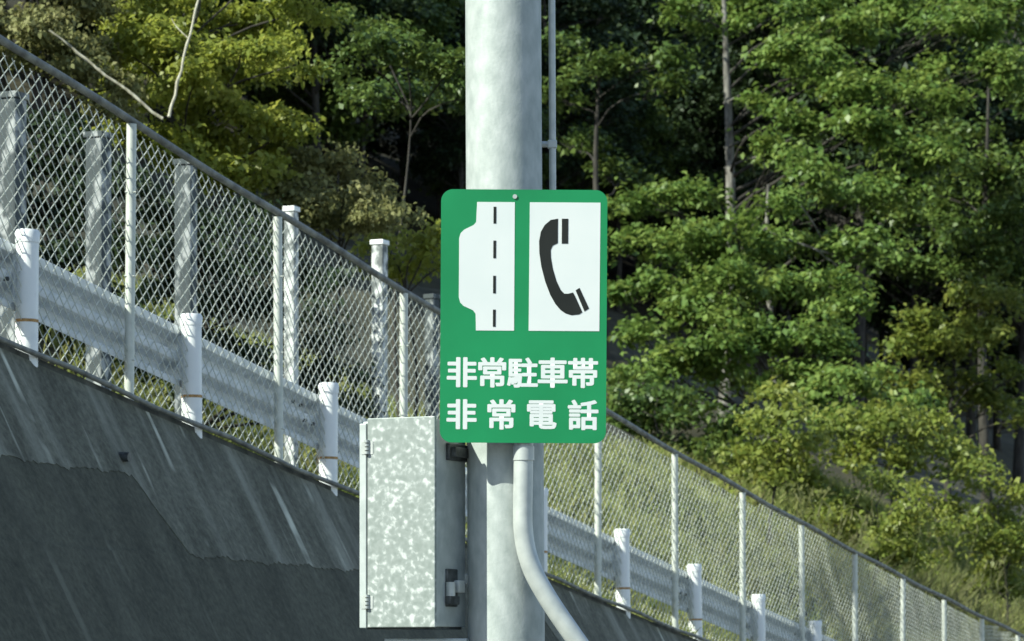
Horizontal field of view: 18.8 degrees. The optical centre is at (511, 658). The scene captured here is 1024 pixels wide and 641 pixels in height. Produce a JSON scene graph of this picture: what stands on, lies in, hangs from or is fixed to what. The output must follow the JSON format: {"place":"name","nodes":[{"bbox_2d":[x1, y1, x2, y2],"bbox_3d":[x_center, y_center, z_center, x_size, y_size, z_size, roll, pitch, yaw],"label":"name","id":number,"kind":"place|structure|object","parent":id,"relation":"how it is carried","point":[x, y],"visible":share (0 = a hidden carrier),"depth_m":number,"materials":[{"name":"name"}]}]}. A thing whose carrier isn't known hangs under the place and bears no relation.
{"place":"outdoors","nodes":[
{"label":"outdoors","id":0,"kind":"place"},
{"bbox_2d":[0,0,1023,640],"bbox_3d":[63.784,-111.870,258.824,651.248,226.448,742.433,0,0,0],"label":"hillside","id":1,"kind":"structure","parent":0,"point":[628,262],"depth_m":72.94,"materials":[{"name":"plant"}]},
{"bbox_2d":[0,2,6,85],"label":"forest tree","id":2,"kind":"object","parent":1,"relation":"on","point":[3,80],"visible":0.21,"depth_m":71.16,"materials":[{"name":"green plant"}]},
{"bbox_2d":[0,90,28,341],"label":"old post","id":3,"kind":"object","parent":1,"relation":"on","point":[9,213],"visible":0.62,"depth_m":22.10,"materials":[{"name":"metal"}]},
{"bbox_2d":[20,0,29,13],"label":"forest tree","id":4,"kind":"object","parent":1,"relation":"on","point":[23,1],"visible":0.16,"depth_m":106.17,"materials":[{"name":"green plant"}]},
{"bbox_2d":[31,0,45,84],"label":"forest tree","id":5,"kind":"object","parent":1,"relation":"on","point":[43,80],"depth_m":82.07,"materials":[{"name":"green plant"}]},
{"bbox_2d":[32,0,47,115],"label":"forest tree","id":6,"kind":"object","parent":1,"relation":"on","point":[36,93],"visible":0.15,"depth_m":67.44,"materials":[{"name":"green plant"}]},
{"bbox_2d":[0,0,151,246],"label":"shrub","id":7,"kind":"object","parent":1,"relation":"on","point":[35,27],"visible":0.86,"depth_m":28.04,"materials":[{"name":"green plant"}]},
{"bbox_2d":[49,30,163,119],"bbox_3d":[-3.619,-5.203,27.541,1.028,0.810,0.124,0,0,0],"label":"dead cane","id":8,"kind":"object","parent":7,"relation":"attached to","point":[132,94],"visible":1,"depth_m":27.49,"materials":[{"name":"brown wood"}]},
{"bbox_2d":[27,104,164,372],"bbox_3d":[-3.930,-3.600,26.554,2.153,2.435,1.781,0,0,0],"label":"shrub","id":9,"kind":"object","parent":1,"relation":"on","point":[67,193],"visible":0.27,"depth_m":26.44,"materials":[{"name":"green plant"}]},
{"bbox_2d":[83,130,113,389],"bbox_3d":[-3.126,-2.577,23.324,0.170,2.799,0.170,0,0,25],"label":"old post","id":10,"kind":"object","parent":1,"relation":"on","point":[98,227],"visible":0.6,"depth_m":23.26,"materials":[{"name":"metal"}]},
{"bbox_2d":[12,0,226,156],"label":"forest tree","id":11,"kind":"object","parent":1,"relation":"on","point":[90,27],"visible":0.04,"depth_m":70.86,"materials":[{"name":"green plant"}]},
{"bbox_2d":[167,0,198,117],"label":"dead cane","id":12,"kind":"object","parent":1,"relation":"on","point":[181,70],"visible":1,"depth_m":27.67,"materials":[{"name":"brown wood"}]},
{"bbox_2d":[172,159,196,419],"bbox_3d":[-2.604,-2.477,24.636,0.165,3.006,0.165,0,0,18],"label":"old post","id":13,"kind":"object","parent":1,"relation":"on","point":[184,241],"visible":0.35,"depth_m":24.57,"materials":[{"name":"metal"}]},
{"bbox_2d":[146,3,242,128],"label":"forest tree","id":14,"kind":"object","parent":1,"relation":"on","point":[149,120],"visible":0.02,"depth_m":79.75,"materials":[{"name":"green plant"}]},
{"bbox_2d":[80,0,355,407],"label":"thicket","id":15,"kind":"object","parent":1,"relation":"on","point":[148,31],"visible":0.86,"depth_m":29.34,"materials":[{"name":"green plant"}]},
{"bbox_2d":[84,160,389,429],"bbox_3d":[-2.528,-3.036,28.026,2.847,2.924,1.970,0,0,0],"label":"shrub","id":16,"kind":"object","parent":1,"relation":"on","point":[204,265],"visible":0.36,"depth_m":27.87,"materials":[{"name":"green plant"}]},
{"bbox_2d":[192,0,293,124],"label":"forest tree","id":17,"kind":"object","parent":1,"relation":"on","point":[238,39],"visible":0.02,"depth_m":73.28,"materials":[{"name":"green plant"}]},
{"bbox_2d":[247,95,254,140],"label":"forest tree","id":18,"kind":"object","parent":1,"relation":"on","point":[250,99],"depth_m":95.98,"materials":[{"name":"green plant"}]},
{"bbox_2d":[205,6,310,175],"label":"forest tree","id":19,"kind":"object","parent":1,"relation":"on","point":[258,96],"depth_m":85.38,"materials":[{"name":"green plant"}]},
{"bbox_2d":[282,206,299,467],"bbox_3d":[-1.890,-2.339,26.429,0.115,3.064,0.115,0,0,23],"label":"old post","id":20,"kind":"object","parent":1,"relation":"on","point":[292,211],"visible":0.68,"depth_m":26.39,"materials":[{"name":"metal"}]},
{"bbox_2d":[272,6,336,193],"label":"forest tree","id":21,"kind":"object","parent":1,"relation":"on","point":[333,148],"depth_m":88.20,"materials":[{"name":"green plant"}]},
{"bbox_2d":[321,135,325,158],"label":"forest tree","id":22,"kind":"object","parent":1,"relation":"on","point":[323,151],"depth_m":100.14,"materials":[{"name":"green plant"}]},
{"bbox_2d":[225,0,447,188],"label":"forest tree","id":23,"kind":"object","parent":1,"relation":"on","point":[390,8],"visible":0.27,"depth_m":74.54,"materials":[{"name":"green plant"}]},
{"bbox_2d":[254,137,429,473],"bbox_3d":[-1.601,-3.235,29.753,1.863,3.934,2.088,0,0,0],"label":"shrub","id":24,"kind":"object","parent":1,"relation":"on","point":[367,210],"visible":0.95,"depth_m":29.52,"materials":[{"name":"green plant"}]},
{"bbox_2d":[0,342,697,640],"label":"retaining wall","id":25,"kind":"structure","parent":1,"relation":"on","point":[123,518],"depth_m":17.84,"materials":[{"name":"concrete"}]},
{"bbox_2d":[0,35,1023,640],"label":"chain link fence","id":26,"kind":"object","parent":25,"relation":"on","point":[130,219],"visible":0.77,"depth_m":21.19,"materials":[{"name":"metal"}]},
{"bbox_2d":[243,0,464,233],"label":"forest tree","id":27,"kind":"object","parent":1,"relation":"on","point":[341,132],"visible":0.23,"depth_m":79.39,"materials":[{"name":"green plant"}]},
{"bbox_2d":[264,4,459,207],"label":"forest tree","id":28,"kind":"object","parent":1,"relation":"on","point":[304,98],"visible":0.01,"depth_m":83.90,"materials":[{"name":"green plant"}]},
{"bbox_2d":[359,122,368,166],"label":"forest tree","id":29,"kind":"object","parent":1,"relation":"on","point":[366,157],"depth_m":116.88,"materials":[{"name":"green plant"}]},
{"bbox_2d":[370,239,388,417],"bbox_3d":[-1.208,-2.186,28.144,0.135,3.259,0.135,0,0,24],"label":"old post","id":30,"kind":"object","parent":1,"relation":"on","point":[379,255],"visible":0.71,"depth_m":28.09,"materials":[{"name":"metal"}]},
{"bbox_2d":[356,110,406,200],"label":"forest tree","id":31,"kind":"object","parent":1,"relation":"on","point":[401,181],"visible":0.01,"depth_m":104.08,"materials":[{"name":"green plant"}]},
{"bbox_2d":[308,1,465,416],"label":"broadleaf tree","id":32,"kind":"object","parent":1,"relation":"on","point":[395,98],"visible":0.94,"depth_m":35.61,"materials":[{"name":"green plant"}]},
{"bbox_2d":[346,217,440,416],"bbox_3d":[-0.970,-2.660,31.054,1.589,3.552,1.157,0,0,42],"label":"shrub","id":33,"kind":"object","parent":1,"relation":"on","point":[422,260],"visible":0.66,"depth_m":30.92,"materials":[{"name":"green plant"}]},
{"bbox_2d":[357,114,436,194],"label":"forest tree","id":34,"kind":"object","parent":1,"relation":"on","point":[431,182],"depth_m":122.38,"materials":[{"name":"green plant"}]},
{"bbox_2d":[358,6,462,227],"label":"forest tree","id":35,"kind":"object","parent":1,"relation":"on","point":[385,148],"visible":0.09,"depth_m":96.77,"materials":[{"name":"green plant"}]},
{"bbox_2d":[0,229,833,640],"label":"guard rail","id":36,"kind":"object","parent":1,"relation":"on","point":[30,279],"visible":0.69,"depth_m":20.00,"materials":[{"name":"metal"}]},
{"bbox_2d":[423,294,440,419],"bbox_3d":[-0.760,-1.953,29.269,0.120,3.005,0.120,0,0,34],"label":"old post","id":37,"kind":"object","parent":1,"relation":"on","point":[432,299],"visible":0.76,"depth_m":29.23,"materials":[{"name":"metal"}]},
{"bbox_2d":[373,1,545,188],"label":"forest tree","id":38,"kind":"object","parent":1,"relation":"on","point":[433,165],"visible":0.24,"depth_m":86.46,"materials":[{"name":"green plant"}]},
{"bbox_2d":[405,75,565,201],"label":"forest tree","id":39,"kind":"object","parent":1,"relation":"on","point":[434,187],"visible":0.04,"depth_m":90.89,"materials":[{"name":"green plant"}]},
{"bbox_2d":[38,251,1023,640],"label":"slope grass","id":40,"kind":"structure","parent":1,"relation":"on","point":[782,501],"depth_m":46.86,"materials":[{"name":"plant"}]},
{"bbox_2d":[454,0,681,189],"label":"forest tree","id":41,"kind":"object","parent":1,"relation":"on","point":[568,13],"visible":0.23,"depth_m":93.54,"materials":[{"name":"green plant"}]},
{"bbox_2d":[541,1,653,110],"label":"forest tree","id":42,"kind":"object","parent":1,"relation":"on","point":[595,28],"visible":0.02,"depth_m":104.03,"materials":[{"name":"green plant"}]},
{"bbox_2d":[564,0,631,45],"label":"forest tree","id":43,"kind":"object","parent":1,"relation":"on","point":[614,18],"depth_m":118.53,"materials":[{"name":"green plant"}]},
{"bbox_2d":[542,31,671,194],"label":"forest tree","id":44,"kind":"object","parent":1,"relation":"on","point":[579,184],"visible":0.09,"depth_m":97.38,"materials":[{"name":"green plant"}]},
{"bbox_2d":[544,104,675,231],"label":"forest tree","id":45,"kind":"object","parent":1,"relation":"on","point":[639,175],"visible":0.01,"depth_m":108.09,"materials":[{"name":"green plant"}]},
{"bbox_2d":[541,16,711,359],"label":"layered tree","id":46,"kind":"object","parent":1,"relation":"on","point":[667,58],"visible":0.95,"depth_m":71.88,"materials":[{"name":"green plant"}]},
{"bbox_2d":[559,102,703,312],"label":"forest tree","id":47,"kind":"object","parent":1,"relation":"on","point":[661,128],"visible":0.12,"depth_m":99.84,"materials":[{"name":"green plant"}]},
{"bbox_2d":[547,563,723,640],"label":"verge weeds","id":48,"kind":"object","parent":1,"relation":"on","point":[583,587],"visible":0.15,"depth_m":25.66,"materials":[{"name":"green plant"}]},
{"bbox_2d":[579,0,702,80],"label":"forest tree","id":49,"kind":"object","parent":1,"relation":"on","point":[653,29],"visible":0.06,"depth_m":122.24,"materials":[{"name":"green plant"}]},
{"bbox_2d":[644,101,709,297],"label":"forest tree","id":50,"kind":"object","parent":1,"relation":"on","point":[648,296],"visible":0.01,"depth_m":113.89,"materials":[{"name":"green plant"}]},
{"bbox_2d":[636,0,722,276],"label":"forest tree","id":51,"kind":"object","parent":1,"relation":"on","point":[687,37],"visible":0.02,"depth_m":127.40,"materials":[{"name":"green plant"}]},
{"bbox_2d":[634,57,738,309],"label":"forest tree","id":52,"kind":"object","parent":1,"relation":"on","point":[703,74],"visible":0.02,"depth_m":116.54,"materials":[{"name":"green plant"}]},
{"bbox_2d":[606,63,775,339],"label":"forest tree","id":53,"kind":"object","parent":1,"relation":"on","point":[712,116],"visible":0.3,"depth_m":103.01,"materials":[{"name":"green plant"}]},
{"bbox_2d":[606,375,779,474],"bbox_3d":[3.221,-4.294,57.190,3.810,1.947,2.881,0,0,0],"label":"shrub","id":54,"kind":"object","parent":1,"relation":"on","point":[642,405],"visible":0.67,"depth_m":56.91,"materials":[{"name":"green plant"}]},
{"bbox_2d":[648,1,764,278],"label":"forest tree","id":55,"kind":"object","parent":1,"relation":"on","point":[694,41],"visible":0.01,"depth_m":133.18,"materials":[{"name":"green plant"}]},
{"bbox_2d":[648,145,770,337],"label":"forest tree","id":56,"kind":"object","parent":1,"relation":"on","point":[721,166],"visible":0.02,"depth_m":107.15,"materials":[{"name":"green plant"}]},
{"bbox_2d":[658,125,807,294],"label":"forest tree","id":57,"kind":"object","parent":1,"relation":"on","point":[745,133],"visible":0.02,"depth_m":111.49,"materials":[{"name":"green plant"}]},
{"bbox_2d":[684,51,794,143],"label":"forest tree","id":58,"kind":"object","parent":1,"relation":"on","point":[713,63],"depth_m":119.65,"materials":[{"name":"green plant"}]},
{"bbox_2d":[693,508,794,606],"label":"pampas grass","id":59,"kind":"object","parent":1,"relation":"on","point":[756,586],"depth_m":45.39,"materials":[{"name":"plant"}]},
{"bbox_2d":[606,171,920,457],"bbox_3d":[4.937,-7.126,64.010,7.356,6.627,7.397,0,0,0],"label":"layered tree","id":60,"kind":"object","parent":1,"relation":"on","point":[709,251],"visible":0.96,"depth_m":63.39,"materials":[{"name":"green plant"}]},
{"bbox_2d":[738,148,807,361],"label":"forest tree","id":61,"kind":"object","parent":1,"relation":"on","point":[794,313],"depth_m":120.24,"materials":[{"name":"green plant"}]},
{"bbox_2d":[721,218,826,314],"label":"forest tree","id":62,"kind":"object","parent":1,"relation":"on","point":[792,263],"visible":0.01,"depth_m":112.76,"materials":[{"name":"green plant"}]},
{"bbox_2d":[741,41,807,324],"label":"forest tree","id":63,"kind":"object","parent":1,"relation":"on","point":[776,316],"depth_m":147.41,"materials":[{"name":"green plant"}]},
{"bbox_2d":[710,376,842,546],"bbox_3d":[4.297,-2.781,49.983,2.111,3.602,2.538,0,0,16],"label":"shrub","id":64,"kind":"object","parent":1,"relation":"on","point":[783,444],"visible":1,"depth_m":49.90,"materials":[{"name":"green plant"}]},
{"bbox_2d":[766,300,825,363],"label":"forest tree","id":65,"kind":"object","parent":1,"relation":"on","point":[781,313],"visible":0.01,"depth_m":122.13,"materials":[{"name":"green plant"}]},
{"bbox_2d":[669,1,946,387],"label":"forest tree","id":66,"kind":"object","parent":1,"relation":"on","point":[712,164],"visible":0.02,"depth_m":108.01,"materials":[{"name":"green plant"}]},
{"bbox_2d":[753,483,871,570],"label":"pampas grass","id":67,"kind":"object","parent":1,"relation":"on","point":[800,496],"depth_m":49.72,"materials":[{"name":"plant"}]},
{"bbox_2d":[770,211,886,327],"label":"forest tree","id":68,"kind":"object","parent":1,"relation":"on","point":[805,305],"visible":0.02,"depth_m":117.40,"materials":[{"name":"green plant"}]},
{"bbox_2d":[765,490,894,598],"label":"pampas grass","id":69,"kind":"object","parent":1,"relation":"on","point":[802,517],"depth_m":48.83,"materials":[{"name":"plant"}]},
{"bbox_2d":[646,0,1023,422],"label":"layered tree","id":70,"kind":"object","parent":1,"relation":"on","point":[979,20],"visible":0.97,"depth_m":69.98,"materials":[{"name":"green plant"}]},
{"bbox_2d":[672,0,1023,416],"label":"forest tree","id":71,"kind":"object","parent":1,"relation":"on","point":[748,79],"visible":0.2,"depth_m":98.92,"materials":[{"name":"green plant"}]},
{"bbox_2d":[794,132,902,402],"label":"forest tree","id":72,"kind":"object","parent":1,"relation":"on","point":[889,358],"depth_m":118.01,"materials":[{"name":"green plant"}]},
{"bbox_2d":[802,276,899,329],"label":"forest tree","id":73,"kind":"object","parent":1,"relation":"on","point":[847,324],"visible":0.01,"depth_m":131.41,"materials":[{"name":"green plant"}]},
{"bbox_2d":[806,561,908,640],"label":"pampas grass","id":74,"kind":"object","parent":1,"relation":"on","point":[865,636],"depth_m":47.23,"materials":[{"name":"plant"}]},
{"bbox_2d":[834,209,883,364],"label":"forest tree","id":75,"kind":"object","parent":1,"relation":"on","point":[835,358],"depth_m":126.56,"materials":[{"name":"green plant"}]},
{"bbox_2d":[794,358,954,504],"bbox_3d":[6.731,-4.035,60.411,2.832,3.764,3.301,0,0,32],"label":"tree","id":76,"kind":"object","parent":1,"relation":"on","point":[857,379],"visible":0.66,"depth_m":60.12,"materials":[{"name":"green plant"}]},
{"bbox_2d":[787,457,964,608],"bbox_3d":[5.948,-1.705,50.087,2.772,3.227,2.629,0,0,31],"label":"shrub","id":77,"kind":"object","parent":1,"relation":"on","point":[890,525],"visible":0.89,"depth_m":49.78,"materials":[{"name":"green plant"}]},
{"bbox_2d":[879,333,883,362],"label":"forest tree","id":78,"kind":"object","parent":1,"relation":"on","point":[881,357],"depth_m":146.44,"materials":[{"name":"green plant"}]},
{"bbox_2d":[798,388,1000,540],"bbox_3d":[7.380,-3.204,57.298,3.666,3.424,3.073,0,0,-33],"label":"shrub","id":79,"kind":"object","parent":1,"relation":"on","point":[895,418],"visible":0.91,"depth_m":56.91,"materials":[{"name":"green plant"}]},
{"bbox_2d":[781,39,1023,417],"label":"forest tree","id":80,"kind":"object","parent":1,"relation":"on","point":[919,291],"visible":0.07,"depth_m":103.24,"materials":[{"name":"green plant"}]},
{"bbox_2d":[866,288,958,372],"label":"forest tree","id":81,"kind":"object","parent":1,"relation":"on","point":[905,362],"visible":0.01,"depth_m":134.26,"materials":[{"name":"green plant"}]},
{"bbox_2d":[849,509,977,635],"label":"pampas grass","id":82,"kind":"object","parent":1,"relation":"on","point":[921,580],"depth_m":51.74,"materials":[{"name":"plant"}]},
{"bbox_2d":[843,79,1023,457],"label":"forest tree","id":83,"kind":"object","parent":1,"relation":"on","point":[970,427],"visible":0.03,"depth_m":107.79,"materials":[{"name":"green plant"}]},
{"bbox_2d":[849,270,1023,518],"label":"broadleaf tree","id":84,"kind":"object","parent":1,"relation":"on","point":[953,339],"visible":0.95,"depth_m":73.23,"materials":[{"name":"green plant"}]},
{"bbox_2d":[850,67,1023,529],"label":"broadleaf tree","id":85,"kind":"object","parent":1,"relation":"on","point":[994,163],"visible":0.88,"depth_m":79.76,"materials":[{"name":"green plant"}]},
{"bbox_2d":[895,587,986,640],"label":"pampas grass","id":86,"kind":"object","parent":1,"relation":"on","point":[972,603],"depth_m":49.11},
{"bbox_2d":[876,272,1005,426],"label":"forest tree","id":87,"kind":"object","parent":1,"relation":"on","point":[943,360],"visible":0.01,"depth_m":121.81,"materials":[{"name":"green plant"}]},
{"bbox_2d":[869,12,1023,486],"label":"forest tree","id":88,"kind":"object","parent":1,"relation":"on","point":[1018,464],"visible":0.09,"depth_m":105.92,"materials":[{"name":"green plant"}]},
{"bbox_2d":[884,520,1020,639],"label":"pampas grass","id":89,"kind":"object","parent":1,"relation":"on","point":[950,604],"depth_m":52.81,"materials":[{"name":"plant"}]},
{"bbox_2d":[897,331,1012,451],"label":"forest tree","id":90,"kind":"object","parent":1,"relation":"on","point":[996,442],"depth_m":125.83,"materials":[{"name":"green plant"}]},
{"bbox_2d":[908,583,1014,640],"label":"pampas grass","id":91,"kind":"object","parent":1,"relation":"on","point":[977,610],"depth_m":51.02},
{"bbox_2d":[911,454,1023,640],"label":"shrub","id":92,"kind":"object","parent":1,"relation":"on","point":[1010,535],"visible":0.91,"depth_m":56.98,"materials":[{"name":"green plant"}]},
{"bbox_2d":[918,308,1018,367],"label":"forest tree","id":93,"kind":"object","parent":1,"relation":"on","point":[1014,349],"visible":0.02,"depth_m":119.57,"materials":[{"name":"green plant"}]},
{"bbox_2d":[939,337,1004,377],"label":"forest tree","id":94,"kind":"object","parent":1,"relation":"on","point":[964,365],"depth_m":143.95,"materials":[{"name":"green plant"}]},
{"bbox_2d":[952,357,1005,428],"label":"forest tree","id":95,"kind":"object","parent":1,"relation":"on","point":[1003,426],"depth_m":150.79,"materials":[{"name":"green plant"}]},
{"bbox_2d":[953,555,1023,640],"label":"pampas grass","id":96,"kind":"object","parent":1,"relation":"on","point":[994,618],"depth_m":54.20,"materials":[{"name":"plant"}]},
{"bbox_2d":[986,352,992,429],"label":"forest tree","id":97,"kind":"object","parent":1,"relation":"on","point":[990,419],"depth_m":141.75,"materials":[{"name":"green plant"}]},
{"bbox_2d":[987,343,1017,373],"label":"forest tree","id":98,"kind":"object","parent":1,"relation":"on","point":[999,360],"depth_m":133.19,"materials":[{"name":"green plant"}]},
{"bbox_2d":[987,596,1023,640],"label":"pampas grass","id":99,"kind":"object","parent":1,"relation":"on","point":[1020,604],"depth_m":53.74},
{"bbox_2d":[999,370,1017,400],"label":"forest tree","id":100,"kind":"object","parent":1,"relation":"on","point":[1009,384],"visible":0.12,"depth_m":153.51,"materials":[{"name":"green plant"}]},
{"bbox_2d":[1005,385,1016,396],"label":"forest tree","id":101,"kind":"object","parent":1,"relation":"on","point":[1010,391],"visible":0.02,"depth_m":161.58,"materials":[{"name":"green plant"}]},
{"bbox_2d":[773,495,935,636],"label":"pampas grass","id":102,"kind":"object","parent":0,"point":[835,597],"depth_m":47.79,"materials":[{"name":"plant"}]},
{"bbox_2d":[865,327,866,356],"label":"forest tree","id":103,"kind":"object","parent":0,"point":[866,342],"depth_m":165.58,"materials":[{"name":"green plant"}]},
{"label":"highway shoulder","id":104,"kind":"structure","parent":0,"visible":0},
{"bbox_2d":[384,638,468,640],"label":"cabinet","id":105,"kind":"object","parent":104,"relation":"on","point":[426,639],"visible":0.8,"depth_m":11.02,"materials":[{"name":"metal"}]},
{"bbox_2d":[465,0,588,640],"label":"steel pole","id":106,"kind":"object","parent":104,"relation":"on","point":[512,595],"visible":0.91,"depth_m":10.98,"materials":[{"name":"metal"}]},
{"bbox_2d":[360,416,468,629],"bbox_3d":[-0.332,-0.479,11.062,0.328,0.751,0.329,0,0,25],"label":"junction box","id":107,"kind":"object","parent":106,"relation":"attached to","point":[413,576],"visible":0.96,"depth_m":10.94,"materials":[{"name":"metal"}]},
{"bbox_2d":[368,416,436,626],"bbox_3d":[-0.390,-0.483,10.933,0.268,0.744,0.016,0,0,25],"label":"door","id":108,"kind":"structure","parent":107,"relation":"in","point":[402,465],"depth_m":10.92,"materials":[{"name":"metal"}]},
{"bbox_2d":[440,189,606,442],"bbox_3d":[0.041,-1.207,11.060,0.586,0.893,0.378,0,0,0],"label":"road sign","id":109,"kind":"object","parent":106,"relation":"attached to","point":[523,326],"visible":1,"depth_m":10.88,"materials":[{"name":"metal"}]}
]}

